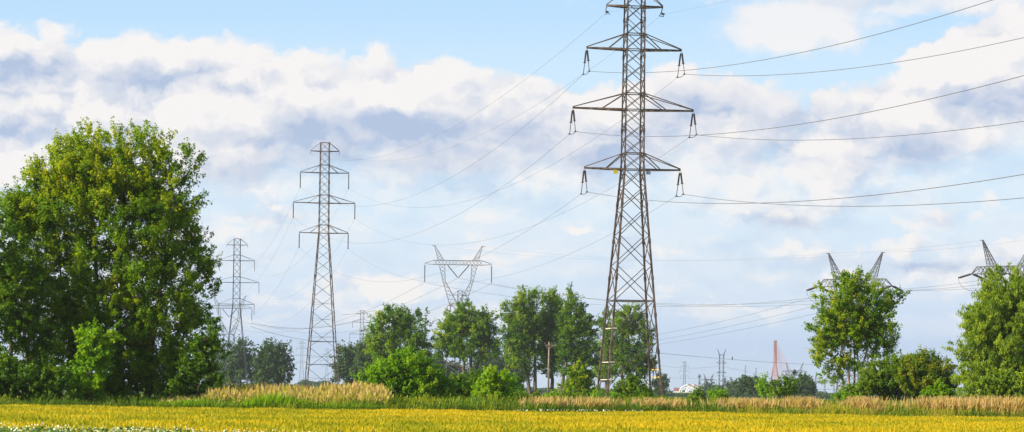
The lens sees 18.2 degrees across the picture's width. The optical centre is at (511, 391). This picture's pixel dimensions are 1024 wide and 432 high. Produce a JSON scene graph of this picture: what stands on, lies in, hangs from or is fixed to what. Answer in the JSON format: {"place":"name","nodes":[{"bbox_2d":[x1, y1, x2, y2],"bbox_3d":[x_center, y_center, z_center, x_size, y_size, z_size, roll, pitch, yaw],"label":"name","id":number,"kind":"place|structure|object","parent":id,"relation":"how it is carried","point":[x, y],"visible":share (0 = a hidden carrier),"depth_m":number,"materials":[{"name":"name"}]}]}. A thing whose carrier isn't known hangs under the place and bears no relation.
{"place":"outdoors","nodes":[
{"label":"outdoors","id":0,"kind":"place"},
{"bbox_2d":[0,389,1023,416],"bbox_3d":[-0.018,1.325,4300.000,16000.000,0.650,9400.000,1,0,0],"label":"ground","id":1,"kind":"structure","parent":0,"point":[459,393],"depth_m":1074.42,"materials":[{"name":"green plant"}]},
{"bbox_2d":[0,201,69,369],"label":"broadleaf tree","id":2,"kind":"object","parent":1,"relation":"on","point":[14,265],"visible":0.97,"depth_m":171.30,"materials":[{"name":"green plant"}]},
{"bbox_2d":[0,352,76,400],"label":"bush","id":3,"kind":"object","parent":1,"relation":"on","point":[16,376],"visible":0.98,"depth_m":167.38,"materials":[{"name":"green plant"}]},
{"bbox_2d":[62,316,125,402],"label":"young tree","id":4,"kind":"object","parent":1,"relation":"on","point":[87,365],"visible":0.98,"depth_m":168.63,"materials":[{"name":"green plant"}]},
{"bbox_2d":[0,116,233,399],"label":"poplar tree","id":5,"kind":"object","parent":1,"relation":"on","point":[89,188],"visible":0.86,"depth_m":174.87,"materials":[{"name":"green plant"}]},
{"bbox_2d":[0,426,292,431],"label":"potato plants","id":6,"kind":"object","parent":1,"relation":"on","point":[48,429],"visible":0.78,"depth_m":69.84,"materials":[{"name":"green plant"}]},
{"bbox_2d":[0,422,340,431],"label":"white flowers","id":7,"kind":"object","parent":6,"relation":"on","point":[58,426],"visible":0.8,"depth_m":69.35,"materials":[{"name":"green plant"}]},
{"bbox_2d":[161,315,238,398],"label":"young tree","id":8,"kind":"object","parent":1,"relation":"on","point":[202,343],"visible":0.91,"depth_m":171.65,"materials":[{"name":"green plant"}]},
{"bbox_2d":[201,345,227,383],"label":"distant tree","id":9,"kind":"object","parent":1,"relation":"on","point":[218,356],"visible":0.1,"depth_m":1149.09,"materials":[{"name":"green plant"}]},
{"bbox_2d":[206,295,251,386],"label":"transmission pylon","id":10,"kind":"object","parent":1,"relation":"on","point":[228,316],"visible":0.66,"depth_m":1339.40,"materials":[{"name":"metal"}]},
{"bbox_2d":[214,238,256,385],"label":"transmission pylon","id":11,"kind":"object","parent":1,"relation":"on","point":[240,282],"visible":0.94,"depth_m":810.27,"materials":[{"name":"metal"}]},
{"bbox_2d":[215,334,263,385],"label":"distant tree","id":12,"kind":"object","parent":1,"relation":"on","point":[236,371],"visible":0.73,"depth_m":897.90,"materials":[{"name":"green plant"}]},
{"bbox_2d":[141,390,385,409],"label":"reed shoots","id":13,"kind":"object","parent":1,"relation":"on","point":[257,400],"visible":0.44,"depth_m":167.35,"materials":[{"name":"green plant"}]},
{"bbox_2d":[250,337,296,385],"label":"distant tree","id":14,"kind":"object","parent":1,"relation":"on","point":[273,365],"visible":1,"depth_m":848.17,"materials":[{"name":"green plant"}]},
{"bbox_2d":[159,380,393,406],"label":"reeds","id":15,"kind":"object","parent":1,"relation":"on","point":[347,392],"visible":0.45,"depth_m":169.04,"materials":[{"name":"beige plant"}]},
{"bbox_2d":[224,379,352,389],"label":"woodland","id":16,"kind":"object","parent":1,"relation":"on","point":[311,383],"visible":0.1,"depth_m":2282.25,"materials":[{"name":"plant"}]},
{"bbox_2d":[294,342,307,377],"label":"transmission pylon","id":17,"kind":"object","parent":1,"relation":"on","point":[302,357],"visible":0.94,"depth_m":2499.29,"materials":[{"name":"metal"}]},
{"bbox_2d":[292,142,355,384],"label":"transmission pylon","id":18,"kind":"object","parent":1,"relation":"on","point":[318,240],"visible":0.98,"depth_m":586.39,"materials":[{"name":"metal"}]},
{"bbox_2d":[293,137,565,242],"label":"power line","id":19,"kind":"object","parent":18,"relation":"hanging from","point":[463,211],"visible":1,"depth_m":367.35,"materials":[{"name":"metal"}]},
{"bbox_2d":[349,198,672,282],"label":"power line","id":20,"kind":"object","parent":18,"relation":"hanging from","point":[534,267],"visible":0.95,"depth_m":368.63,"materials":[{"name":"metal"}]},
{"bbox_2d":[357,138,687,244],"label":"power line","id":21,"kind":"object","parent":18,"relation":"hanging from","point":[543,221],"visible":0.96,"depth_m":370.26,"materials":[{"name":"metal"}]},
{"bbox_2d":[327,339,360,384],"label":"distant tree","id":22,"kind":"object","parent":1,"relation":"on","point":[347,356],"visible":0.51,"depth_m":897.88,"materials":[{"name":"green plant"}]},
{"bbox_2d":[350,310,372,345],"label":"transmission pylon","id":23,"kind":"object","parent":1,"relation":"on","point":[360,319],"visible":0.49,"depth_m":1499.19,"materials":[{"name":"metal"}]},
{"bbox_2d":[349,326,388,381],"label":"distant tree","id":24,"kind":"object","parent":1,"relation":"on","point":[361,358],"visible":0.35,"depth_m":877.30,"materials":[{"name":"green plant"}]},
{"bbox_2d":[362,302,437,362],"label":"poplar tree","id":25,"kind":"object","parent":1,"relation":"on","point":[402,327],"visible":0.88,"depth_m":558.52,"materials":[{"name":"green plant"}]},
{"bbox_2d":[350,342,460,399],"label":"bush","id":26,"kind":"object","parent":1,"relation":"on","point":[417,375],"visible":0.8,"depth_m":199.22,"materials":[{"name":"green plant"}]},
{"bbox_2d":[422,350,451,375],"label":"distant tree","id":27,"kind":"object","parent":1,"relation":"on","point":[435,362],"visible":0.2,"depth_m":1047.07,"materials":[{"name":"green plant"}]},
{"bbox_2d":[430,355,465,392],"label":"distant tree","id":28,"kind":"object","parent":1,"relation":"on","point":[450,370],"visible":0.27,"depth_m":1046.69,"materials":[{"name":"green plant"}]},
{"bbox_2d":[447,290,465,363],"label":"transmission pylon","id":29,"kind":"object","parent":1,"relation":"on","point":[457,306],"visible":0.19,"depth_m":1159.40,"materials":[{"name":"metal"}]},
{"bbox_2d":[424,245,491,375],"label":"transmission pylon","id":30,"kind":"object","parent":1,"relation":"on","point":[450,304],"visible":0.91,"depth_m":899.35,"materials":[{"name":"metal"}]},
{"bbox_2d":[232,279,455,328],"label":"power line","id":31,"kind":"object","parent":30,"relation":"hanging from","point":[351,321],"visible":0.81,"depth_m":1078.18,"materials":[{"name":"metal"}]},
{"bbox_2d":[429,283,823,306],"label":"power line","id":32,"kind":"object","parent":30,"relation":"hanging from","point":[619,305],"visible":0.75,"depth_m":876.73,"materials":[{"name":"metal"}]},
{"bbox_2d":[460,278,814,304],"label":"power line","id":33,"kind":"object","parent":30,"relation":"hanging from","point":[664,303],"visible":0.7,"depth_m":872.33,"materials":[{"name":"metal"}]},
{"bbox_2d":[491,283,893,306],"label":"power line","id":34,"kind":"object","parent":30,"relation":"hanging from","point":[706,306],"visible":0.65,"depth_m":870.35,"materials":[{"name":"metal"}]},
{"bbox_2d":[447,367,486,399],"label":"bush","id":35,"kind":"object","parent":1,"relation":"on","point":[466,380],"visible":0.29,"depth_m":204.63,"materials":[{"name":"green plant"}]},
{"bbox_2d":[430,296,507,374],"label":"poplar tree","id":36,"kind":"object","parent":1,"relation":"on","point":[477,327],"visible":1,"depth_m":578.93,"materials":[{"name":"green plant"}]},
{"bbox_2d":[459,347,495,371],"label":"distant tree","id":37,"kind":"object","parent":1,"relation":"on","point":[481,364],"visible":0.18,"depth_m":1047.36,"materials":[{"name":"green plant"}]},
{"bbox_2d":[475,347,517,379],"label":"distant tree","id":38,"kind":"object","parent":1,"relation":"on","point":[496,362],"visible":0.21,"depth_m":1046.61,"materials":[{"name":"green plant"}]},
{"bbox_2d":[470,363,523,400],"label":"bush","id":39,"kind":"object","parent":1,"relation":"on","point":[489,382],"visible":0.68,"depth_m":194.46,"materials":[{"name":"green plant"}]},
{"bbox_2d":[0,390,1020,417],"bbox_3d":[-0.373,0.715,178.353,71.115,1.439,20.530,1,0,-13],"label":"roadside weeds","id":40,"kind":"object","parent":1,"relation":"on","point":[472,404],"visible":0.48,"depth_m":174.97,"materials":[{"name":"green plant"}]},
{"bbox_2d":[0,403,1023,431],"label":"crop","id":41,"kind":"object","parent":1,"relation":"on","point":[207,419],"visible":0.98,"depth_m":112.07,"materials":[{"name":"yellow plant"}]},
{"bbox_2d":[517,409,642,411],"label":"white flowers","id":42,"kind":"object","parent":41,"relation":"on","point":[577,410],"visible":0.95,"depth_m":175.69,"materials":[{"name":"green plant"}]},
{"bbox_2d":[506,375,524,390],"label":"bush","id":43,"kind":"object","parent":1,"relation":"on","point":[520,379],"visible":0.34,"depth_m":419.98,"materials":[{"name":"green plant"}]},
{"bbox_2d":[497,354,538,382],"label":"distant tree","id":44,"kind":"object","parent":1,"relation":"on","point":[520,371],"visible":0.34,"depth_m":1046.29,"materials":[{"name":"green plant"}]},
{"bbox_2d":[509,386,526,396],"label":"weed clump","id":45,"kind":"object","parent":1,"relation":"on","point":[515,391],"visible":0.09,"depth_m":204.56,"materials":[{"name":"green plant"}]},
{"bbox_2d":[497,285,546,393],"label":"poplar tree","id":46,"kind":"object","parent":1,"relation":"on","point":[523,329],"visible":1,"depth_m":598.91,"materials":[{"name":"green plant"}]},
{"bbox_2d":[508,389,547,400],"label":"weed clump","id":47,"kind":"object","parent":1,"relation":"on","point":[533,394],"visible":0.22,"depth_m":189.73,"materials":[{"name":"green plant"}]},
{"bbox_2d":[544,342,555,393],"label":"wooden pole","id":48,"kind":"object","parent":1,"relation":"on","point":[549,347],"visible":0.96,"depth_m":519.88,"materials":[{"name":"brown wood"}]},
{"bbox_2d":[557,342,830,365],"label":"power line","id":49,"kind":"object","parent":48,"relation":"attached to","point":[684,355],"visible":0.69,"depth_m":615.15,"materials":[{"name":"metal"}]},
{"bbox_2d":[531,285,573,393],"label":"poplar tree","id":50,"kind":"object","parent":1,"relation":"on","point":[552,301],"visible":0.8,"depth_m":602.63,"materials":[{"name":"green plant"}]},
{"bbox_2d":[542,388,563,398],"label":"weed clump","id":51,"kind":"object","parent":1,"relation":"on","point":[557,393],"visible":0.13,"depth_m":199.67,"materials":[{"name":"green plant"}]},
{"bbox_2d":[560,388,589,398],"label":"weed clump","id":52,"kind":"object","parent":1,"relation":"on","point":[564,393],"visible":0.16,"depth_m":209.78,"materials":[{"name":"green plant"}]},
{"bbox_2d":[554,358,600,395],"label":"young tree","id":53,"kind":"object","parent":1,"relation":"on","point":[580,379],"visible":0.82,"depth_m":329.48,"materials":[{"name":"green plant"}]},
{"bbox_2d":[552,281,603,392],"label":"poplar tree","id":54,"kind":"object","parent":1,"relation":"on","point":[570,333],"visible":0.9,"depth_m":596.80,"materials":[{"name":"green plant"}]},
{"bbox_2d":[523,387,657,394],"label":"woodland","id":55,"kind":"object","parent":1,"relation":"on","point":[543,390],"visible":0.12,"depth_m":2281.55,"materials":[{"name":"green plant"}]},
{"bbox_2d":[590,306,618,394],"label":"poplar tree","id":56,"kind":"object","parent":1,"relation":"on","point":[594,367],"visible":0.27,"depth_m":639.55,"materials":[{"name":"green plant"}]},
{"bbox_2d":[588,387,624,399],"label":"bush","id":57,"kind":"object","parent":1,"relation":"on","point":[612,396],"visible":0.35,"depth_m":281.80,"materials":[{"name":"green plant"}]},
{"bbox_2d":[598,302,657,383],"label":"poplar tree","id":58,"kind":"object","parent":1,"relation":"on","point":[627,332],"visible":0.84,"depth_m":588.81,"materials":[{"name":"green plant"}]},
{"bbox_2d":[569,0,696,397],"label":"transmission pylon","id":59,"kind":"object","parent":1,"relation":"on","point":[644,7],"visible":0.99,"depth_m":294.70,"materials":[{"name":"metal"}]},
{"bbox_2d":[301,196,577,281],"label":"power line","id":60,"kind":"object","parent":59,"relation":"hanging from","point":[469,261],"visible":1,"depth_m":359.57,"materials":[{"name":"metal"}]},
{"bbox_2d":[308,81,575,205],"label":"power line","id":61,"kind":"object","parent":59,"relation":"hanging from","point":[484,156],"visible":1,"depth_m":357.16,"materials":[{"name":"metal"}]},
{"bbox_2d":[326,13,605,159],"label":"power line","id":62,"kind":"object","parent":59,"relation":"attached to","point":[501,96],"visible":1,"depth_m":373.46,"materials":[{"name":"metal"}]},
{"bbox_2d":[352,17,658,160],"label":"power line","id":63,"kind":"object","parent":59,"relation":"attached to","point":[530,108],"visible":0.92,"depth_m":364.98,"materials":[{"name":"metal"}]},
{"bbox_2d":[352,79,674,207],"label":"power line","id":64,"kind":"object","parent":59,"relation":"hanging from","point":[539,171],"visible":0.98,"depth_m":381.04,"materials":[{"name":"metal"}]},
{"bbox_2d":[591,0,991,72],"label":"power line","id":65,"kind":"object","parent":59,"relation":"attached to","point":[796,53],"visible":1,"depth_m":213.73,"materials":[{"name":"metal"}]},
{"bbox_2d":[576,75,1023,136],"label":"power line","id":66,"kind":"object","parent":59,"relation":"attached to","point":[817,121],"visible":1,"depth_m":202.43,"materials":[{"name":"metal"}]},
{"bbox_2d":[589,174,1023,203],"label":"power line","id":67,"kind":"object","parent":59,"relation":"attached to","point":[825,199],"visible":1,"depth_m":205.04,"materials":[{"name":"metal"}]},
{"bbox_2d":[683,194,1020,206],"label":"power line","id":68,"kind":"object","parent":59,"relation":"attached to","point":[863,206],"visible":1,"depth_m":232.46,"materials":[{"name":"metal"}]},
{"bbox_2d":[688,37,1023,75],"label":"power line","id":69,"kind":"object","parent":59,"relation":"attached to","point":[865,66],"visible":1,"depth_m":229.82,"materials":[{"name":"metal"}]},
{"bbox_2d":[701,121,1023,139],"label":"power line","id":70,"kind":"object","parent":59,"relation":"attached to","point":[885,136],"visible":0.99,"depth_m":226.31,"materials":[{"name":"metal"}]},
{"bbox_2d":[609,372,659,400],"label":"bush","id":71,"kind":"object","parent":1,"relation":"on","point":[629,385],"visible":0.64,"depth_m":295.48,"materials":[{"name":"green plant"}]},
{"bbox_2d":[632,389,665,398],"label":"weed clump","id":72,"kind":"object","parent":1,"relation":"on","point":[644,394],"visible":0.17,"depth_m":204.92,"materials":[{"name":"green plant"}]},
{"bbox_2d":[651,371,669,395],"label":"distant tree","id":73,"kind":"object","parent":1,"relation":"on","point":[665,385],"visible":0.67,"depth_m":999.16,"materials":[{"name":"green plant"}]},
{"bbox_2d":[679,361,689,384],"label":"transmission pylon","id":74,"kind":"object","parent":1,"relation":"on","point":[684,373],"visible":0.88,"depth_m":3599.53,"materials":[{"name":"metal"}]},
{"bbox_2d":[687,386,709,403],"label":"weed clump","id":75,"kind":"object","parent":1,"relation":"on","point":[697,393],"visible":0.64,"depth_m":199.72,"materials":[{"name":"green plant"}]},
{"bbox_2d":[700,375,716,384],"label":"transmission pylon","id":76,"kind":"object","parent":1,"relation":"on","point":[705,379],"visible":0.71,"depth_m":3199.36,"materials":[{"name":"metal"}]},
{"bbox_2d":[700,381,724,392],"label":"distant tree","id":77,"kind":"object","parent":1,"relation":"on","point":[706,387],"visible":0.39,"depth_m":1698.29,"materials":[{"name":"green plant"}]},
{"bbox_2d":[707,384,731,398],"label":"weed clump","id":78,"kind":"object","parent":1,"relation":"on","point":[719,394],"visible":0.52,"depth_m":229.70,"materials":[{"name":"green plant"}]},
{"bbox_2d":[716,349,725,383],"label":"lattice mast","id":79,"kind":"object","parent":1,"relation":"on","point":[719,368],"visible":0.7,"depth_m":2299.82,"materials":[{"name":"metal"}]},
{"bbox_2d":[725,377,746,393],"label":"distant tree","id":80,"kind":"object","parent":1,"relation":"on","point":[730,387],"visible":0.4,"depth_m":1597.64,"materials":[{"name":"green plant"}]},
{"bbox_2d":[731,374,766,397],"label":"distant tree","id":81,"kind":"object","parent":1,"relation":"on","point":[747,383],"visible":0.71,"depth_m":948.74,"materials":[{"name":"green plant"}]},
{"bbox_2d":[752,371,774,398],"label":"young tree","id":82,"kind":"object","parent":1,"relation":"on","point":[763,391],"visible":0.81,"depth_m":329.93,"materials":[{"name":"green plant"}]},
{"bbox_2d":[518,394,1023,417],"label":"plumed grass","id":83,"kind":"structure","parent":1,"relation":"on","point":[1006,405],"depth_m":182.58,"materials":[{"name":"beige plant"}]},
{"bbox_2d":[770,340,790,387],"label":"bridge tower","id":84,"kind":"structure","parent":1,"relation":"on","point":[775,350],"depth_m":4192.51,"materials":[{"name":"red paint"}]},
{"bbox_2d":[764,372,801,398],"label":"young tree","id":85,"kind":"object","parent":1,"relation":"on","point":[790,389],"visible":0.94,"depth_m":319.82,"materials":[{"name":"green plant"}]},
{"bbox_2d":[782,363,806,376],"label":"transmission pylon","id":86,"kind":"object","parent":1,"relation":"on","point":[795,370],"visible":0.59,"depth_m":2599.31,"materials":[{"name":"metal"}]},
{"bbox_2d":[780,369,812,397],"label":"distant tree","id":87,"kind":"object","parent":1,"relation":"on","point":[803,391],"visible":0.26,"depth_m":899.16,"materials":[{"name":"green plant"}]},
{"bbox_2d":[797,372,817,396],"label":"distant tree","id":88,"kind":"object","parent":1,"relation":"on","point":[808,380],"visible":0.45,"depth_m":948.96,"materials":[{"name":"green plant"}]},
{"bbox_2d":[663,390,962,394],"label":"woodland","id":89,"kind":"object","parent":1,"relation":"on","point":[670,391],"visible":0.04,"depth_m":2581.26,"materials":[{"name":"green plant"}]},
{"bbox_2d":[813,376,842,393],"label":"switchyard gantry","id":90,"kind":"object","parent":1,"relation":"on","point":[833,389],"visible":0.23,"depth_m":1899.86,"materials":[{"name":"metal"}]},
{"bbox_2d":[654,392,1011,399],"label":"hedge","id":91,"kind":"object","parent":1,"relation":"on","point":[817,395],"visible":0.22,"depth_m":1482.53,"materials":[{"name":"green plant"}]},
{"bbox_2d":[831,389,863,402],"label":"weed clump","id":92,"kind":"object","parent":1,"relation":"on","point":[842,395],"visible":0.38,"depth_m":199.81,"materials":[{"name":"green plant"}]},
{"bbox_2d":[806,252,902,397],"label":"transmission pylon","id":93,"kind":"object","parent":1,"relation":"on","point":[879,259],"visible":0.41,"depth_m":849.21,"materials":[{"name":"metal"}]},
{"bbox_2d":[359,305,816,340],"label":"power line","id":94,"kind":"object","parent":93,"relation":"hanging from","point":[728,326],"visible":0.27,"depth_m":955.32,"materials":[{"name":"metal"}]},
{"bbox_2d":[430,292,828,339],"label":"power line","id":95,"kind":"object","parent":93,"relation":"hanging from","point":[737,317],"visible":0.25,"depth_m":933.58,"materials":[{"name":"metal"}]},
{"bbox_2d":[499,248,880,260],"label":"power line","id":96,"kind":"object","parent":93,"relation":"attached to","point":[696,260],"visible":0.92,"depth_m":868.69,"materials":[{"name":"metal"}]},
{"bbox_2d":[656,293,895,344],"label":"power line","id":97,"kind":"object","parent":93,"relation":"hanging from","point":[742,329],"visible":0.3,"depth_m":973.56,"materials":[{"name":"metal"}]},
{"bbox_2d":[899,285,1004,290],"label":"power line","id":98,"kind":"object","parent":93,"relation":"hanging from","point":[926,290],"visible":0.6,"depth_m":838.05,"materials":[{"name":"metal"}]},
{"bbox_2d":[802,265,910,388],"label":"slender tree","id":99,"kind":"object","parent":1,"relation":"on","point":[859,326],"visible":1,"depth_m":231.40,"materials":[{"name":"green plant"}]},
{"bbox_2d":[830,349,919,400],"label":"bush","id":100,"kind":"object","parent":1,"relation":"on","point":[882,381],"visible":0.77,"depth_m":225.29,"materials":[{"name":"green plant"}]},
{"bbox_2d":[891,345,959,400],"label":"bush","id":101,"kind":"object","parent":1,"relation":"on","point":[920,370],"visible":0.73,"depth_m":223.34,"materials":[{"name":"green plant"}]},
{"bbox_2d":[919,378,958,398],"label":"bush","id":102,"kind":"object","parent":1,"relation":"on","point":[941,389],"visible":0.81,"depth_m":204.71,"materials":[{"name":"green plant"}]},
{"bbox_2d":[940,260,1023,397],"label":"willow tree","id":103,"kind":"object","parent":1,"relation":"on","point":[992,325],"visible":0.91,"depth_m":212.92,"materials":[{"name":"green plant"}]},
{"bbox_2d":[958,240,1023,397],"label":"transmission pylon","id":104,"kind":"object","parent":1,"relation":"on","point":[987,256],"visible":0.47,"depth_m":844.11,"materials":[{"name":"metal"}]},
{"bbox_2d":[962,365,1023,399],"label":"bush","id":105,"kind":"object","parent":1,"relation":"on","point":[1007,383],"visible":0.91,"depth_m":201.43,"materials":[{"name":"green plant"}]},
{"bbox_2d":[0,0,1023,393],"label":"sky","id":106,"kind":"structure","parent":0,"point":[256,85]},
{"bbox_2d":[679,384,697,392],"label":"arch hall","id":107,"kind":"structure","parent":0,"point":[690,386],"depth_m":2399.70,"materials":[{"name":"white paint"}]},
{"bbox_2d":[623,397,914,404],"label":"meadow grass","id":108,"kind":"structure","parent":0,"point":[828,400],"depth_m":204.47,"materials":[{"name":"green plant"}]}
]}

